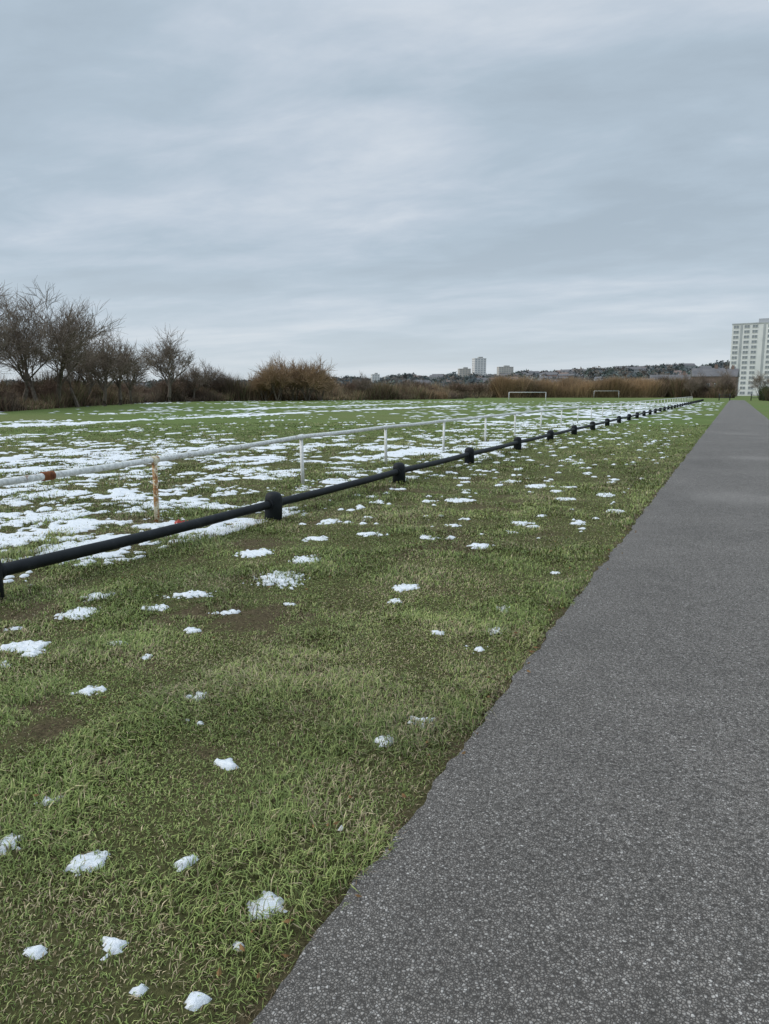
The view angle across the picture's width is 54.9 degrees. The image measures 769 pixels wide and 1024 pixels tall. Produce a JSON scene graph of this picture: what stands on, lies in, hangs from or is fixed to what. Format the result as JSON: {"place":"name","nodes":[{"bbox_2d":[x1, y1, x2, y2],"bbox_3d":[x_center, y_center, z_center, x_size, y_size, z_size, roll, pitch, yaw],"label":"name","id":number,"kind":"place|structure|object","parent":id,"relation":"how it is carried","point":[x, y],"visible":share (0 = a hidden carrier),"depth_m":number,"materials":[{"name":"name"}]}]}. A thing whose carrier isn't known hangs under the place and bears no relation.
{"place":"outdoors","nodes":[
{"label":"outdoors","id":0,"kind":"place"},
{"bbox_2d":[0,396,768,1023],"bbox_3d":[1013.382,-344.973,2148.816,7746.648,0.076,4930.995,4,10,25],"label":"ground","id":1,"kind":"structure","parent":0,"point":[244,620],"depth_m":4.14,"materials":[{"name":"green plant"}]},
{"bbox_2d":[0,310,15,361],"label":"bare tree","id":2,"kind":"object","parent":1,"relation":"on","point":[5,330],"visible":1,"depth_m":56.07,"materials":[{"name":"brown plant"}]},
{"bbox_2d":[0,283,19,358],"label":"bare tree","id":3,"kind":"object","parent":1,"relation":"on","point":[5,336],"visible":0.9,"depth_m":60.59,"materials":[{"name":"brown plant"}]},
{"bbox_2d":[0,280,41,373],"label":"bare tree","id":4,"kind":"object","parent":1,"relation":"on","point":[14,352],"visible":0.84,"depth_m":63.54,"materials":[{"name":"brown plant"}]},
{"bbox_2d":[3,372,46,399],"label":"bush","id":5,"kind":"object","parent":1,"relation":"on","point":[20,385],"visible":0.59,"depth_m":71.49,"materials":[{"name":"brown plant"}]},
{"bbox_2d":[0,305,57,401],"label":"bare tree","id":6,"kind":"object","parent":1,"relation":"on","point":[31,387],"visible":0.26,"depth_m":70.83,"materials":[{"name":"grey plant"}]},
{"bbox_2d":[0,287,81,400],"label":"bare tree","id":7,"kind":"object","parent":1,"relation":"on","point":[25,378],"visible":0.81,"depth_m":66.57,"materials":[{"name":"grey plant"}]},
{"bbox_2d":[36,376,69,396],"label":"bush","id":8,"kind":"object","parent":1,"relation":"on","point":[47,386],"visible":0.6,"depth_m":76.01,"materials":[{"name":"brown plant"}]},
{"bbox_2d":[1,280,125,407],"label":"bare tree","id":9,"kind":"object","parent":1,"relation":"on","point":[63,361],"visible":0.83,"depth_m":69.59,"materials":[{"name":"grey plant"}]},
{"bbox_2d":[26,297,108,406],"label":"bare tree","id":10,"kind":"object","parent":1,"relation":"on","point":[76,403],"visible":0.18,"depth_m":76.39,"materials":[{"name":"brown plant"}]},
{"bbox_2d":[48,326,116,395],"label":"bare tree","id":11,"kind":"object","parent":1,"relation":"on","point":[91,385],"visible":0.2,"depth_m":87.72,"materials":[{"name":"grey plant"}]},
{"bbox_2d":[0,364,181,394],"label":"hedge backing","id":12,"kind":"object","parent":1,"relation":"on","point":[37,384],"depth_m":86.61,"materials":[{"name":"brown plant"}]},
{"bbox_2d":[84,389,100,396],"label":"bush","id":13,"kind":"object","parent":1,"relation":"on","point":[93,393],"visible":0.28,"depth_m":88.86,"materials":[{"name":"brown plant"}]},
{"bbox_2d":[70,330,132,405],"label":"bare tree","id":14,"kind":"object","parent":1,"relation":"on","point":[106,367],"visible":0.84,"depth_m":82.54,"materials":[{"name":"grey plant"}]},
{"bbox_2d":[0,380,236,411],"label":"hedge scrub","id":15,"kind":"object","parent":1,"relation":"on","point":[47,401],"visible":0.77,"depth_m":87.52,"materials":[{"name":"brown plant"}]},
{"bbox_2d":[111,383,136,395],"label":"bush","id":16,"kind":"object","parent":1,"relation":"on","point":[124,389],"visible":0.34,"depth_m":102.24,"materials":[{"name":"brown plant"}]},
{"bbox_2d":[95,324,158,404],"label":"bare tree","id":17,"kind":"object","parent":1,"relation":"on","point":[124,354],"visible":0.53,"depth_m":90.13,"materials":[{"name":"grey plant"}]},
{"bbox_2d":[113,382,143,395],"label":"bush","id":18,"kind":"object","parent":1,"relation":"on","point":[139,385],"visible":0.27,"depth_m":105.79,"materials":[{"name":"brown plant"}]},
{"bbox_2d":[108,342,158,403],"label":"bare tree","id":19,"kind":"object","parent":1,"relation":"on","point":[135,375],"visible":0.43,"depth_m":97.00,"materials":[{"name":"grey plant"}]},
{"bbox_2d":[137,384,153,393],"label":"bush","id":20,"kind":"object","parent":1,"relation":"on","point":[144,390],"visible":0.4,"depth_m":115.83,"materials":[{"name":"brown plant"}]},
{"bbox_2d":[136,328,194,401],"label":"bare tree","id":21,"kind":"object","parent":1,"relation":"on","point":[168,353],"visible":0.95,"depth_m":116.67,"materials":[{"name":"grey plant"}]},
{"bbox_2d":[150,376,187,396],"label":"bush","id":22,"kind":"object","parent":1,"relation":"on","point":[174,389],"visible":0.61,"depth_m":121.73,"materials":[{"name":"brown plant"}]},
{"bbox_2d":[158,376,197,395],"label":"bush","id":23,"kind":"object","parent":1,"relation":"on","point":[185,386],"visible":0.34,"depth_m":128.07,"materials":[{"name":"brown plant"}]},
{"bbox_2d":[181,387,201,395],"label":"bush","id":24,"kind":"object","parent":1,"relation":"on","point":[196,392],"visible":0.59,"depth_m":130.63,"materials":[{"name":"brown plant"}]},
{"bbox_2d":[175,361,209,398],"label":"bare tree","id":25,"kind":"object","parent":1,"relation":"on","point":[194,376],"visible":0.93,"depth_m":128.15,"materials":[{"name":"brown plant"}]},
{"bbox_2d":[188,379,222,391],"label":"bush","id":26,"kind":"object","parent":1,"relation":"on","point":[211,385],"visible":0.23,"depth_m":135.54,"materials":[{"name":"brown plant"}]},
{"bbox_2d":[189,358,224,389],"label":"bare tree","id":27,"kind":"object","parent":1,"relation":"on","point":[210,377],"visible":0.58,"depth_m":133.44,"materials":[{"name":"brown plant"}]},
{"bbox_2d":[211,367,237,392],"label":"bare tree","id":28,"kind":"object","parent":1,"relation":"on","point":[216,377],"visible":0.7,"depth_m":135.85,"materials":[{"name":"brown plant"}]},
{"bbox_2d":[244,369,293,400],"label":"willow shrub","id":29,"kind":"object","parent":1,"relation":"on","point":[263,389],"visible":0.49,"depth_m":136.10,"materials":[{"name":"brown plant"}]},
{"bbox_2d":[248,354,298,400],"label":"willow shrub","id":30,"kind":"object","parent":1,"relation":"on","point":[272,375],"visible":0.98,"depth_m":133.30,"materials":[{"name":"brown plant"}]},
{"bbox_2d":[266,351,315,400],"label":"willow shrub","id":31,"kind":"object","parent":1,"relation":"on","point":[292,375],"visible":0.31,"depth_m":136.76,"materials":[{"name":"brown plant"}]},
{"bbox_2d":[287,354,336,400],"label":"willow shrub","id":32,"kind":"object","parent":1,"relation":"on","point":[313,379],"visible":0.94,"depth_m":134.97,"materials":[{"name":"brown plant"}]},
{"bbox_2d":[7,512,635,978],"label":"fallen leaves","id":33,"kind":"object","parent":1,"relation":"on","point":[219,972],"visible":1,"depth_m":2.69,"materials":[{"name":"brown plant"}]},
{"bbox_2d":[305,364,340,400],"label":"willow shrub","id":34,"kind":"object","parent":1,"relation":"on","point":[328,387],"visible":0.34,"depth_m":140.67,"materials":[{"name":"brown plant"}]},
{"bbox_2d":[212,372,466,400],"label":"bramble scrub","id":35,"kind":"object","parent":1,"relation":"on","point":[387,391],"visible":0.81,"depth_m":151.76,"materials":[{"name":"brown plant"}]},
{"bbox_2d":[0,397,688,521],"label":"railing","id":36,"kind":"object","parent":1,"relation":"on","point":[154,461],"visible":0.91,"depth_m":10.02,"materials":[{"name":"metal"}]},
{"bbox_2d":[0,399,703,600],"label":"bollard rail","id":37,"kind":"object","parent":1,"relation":"on","point":[273,503],"visible":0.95,"depth_m":8.56,"materials":[{"name":"black metal"}]},
{"bbox_2d":[343,380,360,390],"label":"bush","id":38,"kind":"object","parent":1,"relation":"on","point":[351,385],"visible":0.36,"depth_m":157.11,"materials":[{"name":"brown plant"}]},
{"bbox_2d":[0,400,721,1011],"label":"snow cover","id":39,"kind":"object","parent":1,"relation":"on","point":[194,1000],"visible":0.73,"depth_m":10.87,"materials":[{"name":"white snow"}]},
{"bbox_2d":[351,371,375,392],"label":"bare tree","id":40,"kind":"object","parent":1,"relation":"on","point":[363,385],"visible":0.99,"depth_m":152.29,"materials":[{"name":"brown plant"}]},
{"bbox_2d":[396,377,410,389],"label":"bare tree","id":41,"kind":"object","parent":1,"relation":"on","point":[404,383],"visible":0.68,"depth_m":167.02,"materials":[{"name":"brown plant"}]},
{"bbox_2d":[409,379,435,389],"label":"bush","id":42,"kind":"object","parent":1,"relation":"on","point":[429,387],"visible":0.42,"depth_m":182.16,"materials":[{"name":"brown plant"}]},
{"bbox_2d":[401,379,495,397],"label":"scrub","id":43,"kind":"object","parent":1,"relation":"on","point":[488,395],"visible":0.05,"depth_m":224.58,"materials":[{"name":"brown plant"}]},
{"bbox_2d":[441,382,467,392],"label":"bush","id":44,"kind":"object","parent":1,"relation":"on","point":[455,387],"visible":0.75,"depth_m":197.67,"materials":[{"name":"brown plant"}]},
{"bbox_2d":[455,384,473,397],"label":"bush","id":45,"kind":"object","parent":1,"relation":"on","point":[470,388],"visible":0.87,"depth_m":198.37,"materials":[{"name":"brown plant"}]},
{"bbox_2d":[467,380,491,397],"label":"bush","id":46,"kind":"object","parent":1,"relation":"on","point":[479,387],"visible":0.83,"depth_m":200.55,"materials":[{"name":"brown plant"}]},
{"bbox_2d":[509,392,545,401],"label":"football goal","id":47,"kind":"object","parent":1,"relation":"on","point":[530,392],"visible":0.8,"depth_m":118.21,"materials":[{"name":"white metal"}]},
{"bbox_2d":[486,374,670,397],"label":"orange scrub","id":48,"kind":"object","parent":1,"relation":"on","point":[573,387],"visible":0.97,"depth_m":226.46,"materials":[{"name":"brown plant"}]},
{"bbox_2d":[684,374,703,397],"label":"bare tree","id":49,"kind":"object","parent":1,"relation":"on","point":[690,382],"visible":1,"depth_m":207.46,"materials":[{"name":"brown plant"}]},
{"bbox_2d":[650,375,738,397],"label":"roadside hedge","id":50,"kind":"object","parent":1,"relation":"on","point":[677,389],"visible":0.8,"depth_m":219.28,"materials":[{"name":"brown plant"}]},
{"bbox_2d":[694,371,713,389],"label":"bare tree","id":51,"kind":"object","parent":1,"relation":"on","point":[704,381],"visible":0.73,"depth_m":217.09,"materials":[{"name":"brown plant"}]},
{"bbox_2d":[706,367,736,382],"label":"bare tree","id":52,"kind":"object","parent":1,"relation":"on","point":[724,373],"visible":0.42,"depth_m":227.58,"materials":[{"name":"grey plant"}]},
{"bbox_2d":[716,373,739,389],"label":"bare tree","id":53,"kind":"object","parent":1,"relation":"on","point":[726,379],"visible":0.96,"depth_m":210.20,"materials":[{"name":"brown plant"}]},
{"bbox_2d":[718,394,763,400],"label":"barrier gate","id":54,"kind":"structure","parent":1,"relation":"on","point":[730,396],"depth_m":143.57,"materials":[{"name":"metal"}]},
{"bbox_2d":[729,318,768,395],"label":"tower block","id":55,"kind":"structure","parent":1,"relation":"on","point":[749,356],"depth_m":367.35,"materials":[{"name":"white concrete"}]},
{"bbox_2d":[747,371,768,390],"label":"bare tree","id":56,"kind":"object","parent":1,"relation":"on","point":[758,379],"visible":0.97,"depth_m":202.70,"materials":[{"name":"grey plant"}]},
{"bbox_2d":[755,384,768,400],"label":"verge bush","id":57,"kind":"object","parent":1,"relation":"on","point":[764,392],"visible":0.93,"depth_m":142.18,"materials":[{"name":"green plant"}]},
{"bbox_2d":[0,0,768,381],"label":"sky","id":58,"kind":"structure","parent":0,"point":[384,188],"materials":[{"name":"grey"}]},
{"bbox_2d":[251,400,768,1023],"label":"path","id":59,"kind":"structure","parent":0,"point":[583,832],"depth_m":2.55,"materials":[{"name":"grey asphalt"}]},
{"bbox_2d":[528,371,539,376],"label":"house","id":60,"kind":"structure","parent":0,"point":[537,372],"depth_m":1349.32,"materials":[{"name":"grey stone"}]},
{"bbox_2d":[433,370,690,385],"bbox_3d":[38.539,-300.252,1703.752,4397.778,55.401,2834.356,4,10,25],"label":"hill","id":61,"kind":"structure","parent":0,"point":[602,375],"depth_m":1265.10,"materials":[{"name":"plant"}]},
{"bbox_2d":[0,360,729,389],"bbox_3d":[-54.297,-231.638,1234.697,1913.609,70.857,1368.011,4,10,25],"label":"distant woodland","id":62,"kind":"object","parent":61,"relation":"on","point":[661,369],"visible":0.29,"depth_m":1196.52,"materials":[{"name":"plant"}]},
{"bbox_2d":[371,373,379,382],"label":"tower block","id":63,"kind":"structure","parent":61,"relation":"on","point":[375,376],"depth_m":1421.13,"materials":[{"name":"grey concrete"}]},
{"bbox_2d":[429,375,443,381],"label":"house","id":64,"kind":"structure","parent":61,"relation":"on","point":[434,376],"depth_m":1348.10,"materials":[{"name":"grey stone"}]},
{"bbox_2d":[458,367,470,376],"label":"tower block","id":65,"kind":"structure","parent":61,"relation":"on","point":[465,371],"depth_m":1341.31,"materials":[{"name":"grey concrete"}]},
{"bbox_2d":[472,357,485,377],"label":"tower block","id":66,"kind":"structure","parent":61,"relation":"on","point":[478,365],"depth_m":1307.23,"materials":[{"name":"grey concrete"}]},
{"bbox_2d":[472,359,485,374],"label":"windows","id":67,"kind":"structure","parent":66,"relation":"in","point":[472,359],"depth_m":1307.01,"materials":[{"name":"grey glass"}]},
{"bbox_2d":[497,365,512,374],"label":"tower block","id":68,"kind":"structure","parent":61,"relation":"on","point":[506,369],"depth_m":1447.36,"materials":[{"name":"grey concrete"}]},
{"bbox_2d":[547,372,558,376],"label":"house","id":69,"kind":"structure","parent":61,"relation":"on","point":[553,374],"depth_m":1237.08,"materials":[{"name":"brick"}]},
{"bbox_2d":[560,369,574,371],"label":"house","id":70,"kind":"structure","parent":61,"relation":"on","point":[566,370],"depth_m":1371.72,"materials":[{"name":"grey stone"}]},
{"bbox_2d":[625,367,641,372],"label":"house","id":71,"kind":"structure","parent":61,"relation":"on","point":[636,369],"depth_m":1253.73,"materials":[{"name":"grey stone"}]},
{"bbox_2d":[678,363,695,370],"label":"house","id":72,"kind":"structure","parent":61,"relation":"on","point":[688,365],"depth_m":1305.46,"materials":[{"name":"grey stone"}]},
{"bbox_2d":[650,371,690,380],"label":"brick house","id":73,"kind":"structure","parent":0,"point":[672,376],"depth_m":301.96,"materials":[{"name":"tile"}]},
{"bbox_2d":[690,364,723,386],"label":"brick house","id":74,"kind":"structure","parent":0,"point":[708,371],"depth_m":268.78,"materials":[{"name":"tile"}]},
{"bbox_2d":[723,365,739,396],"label":"brick house","id":75,"kind":"structure","parent":0,"point":[733,371],"depth_m":282.11,"materials":[{"name":"tile"}]}
]}

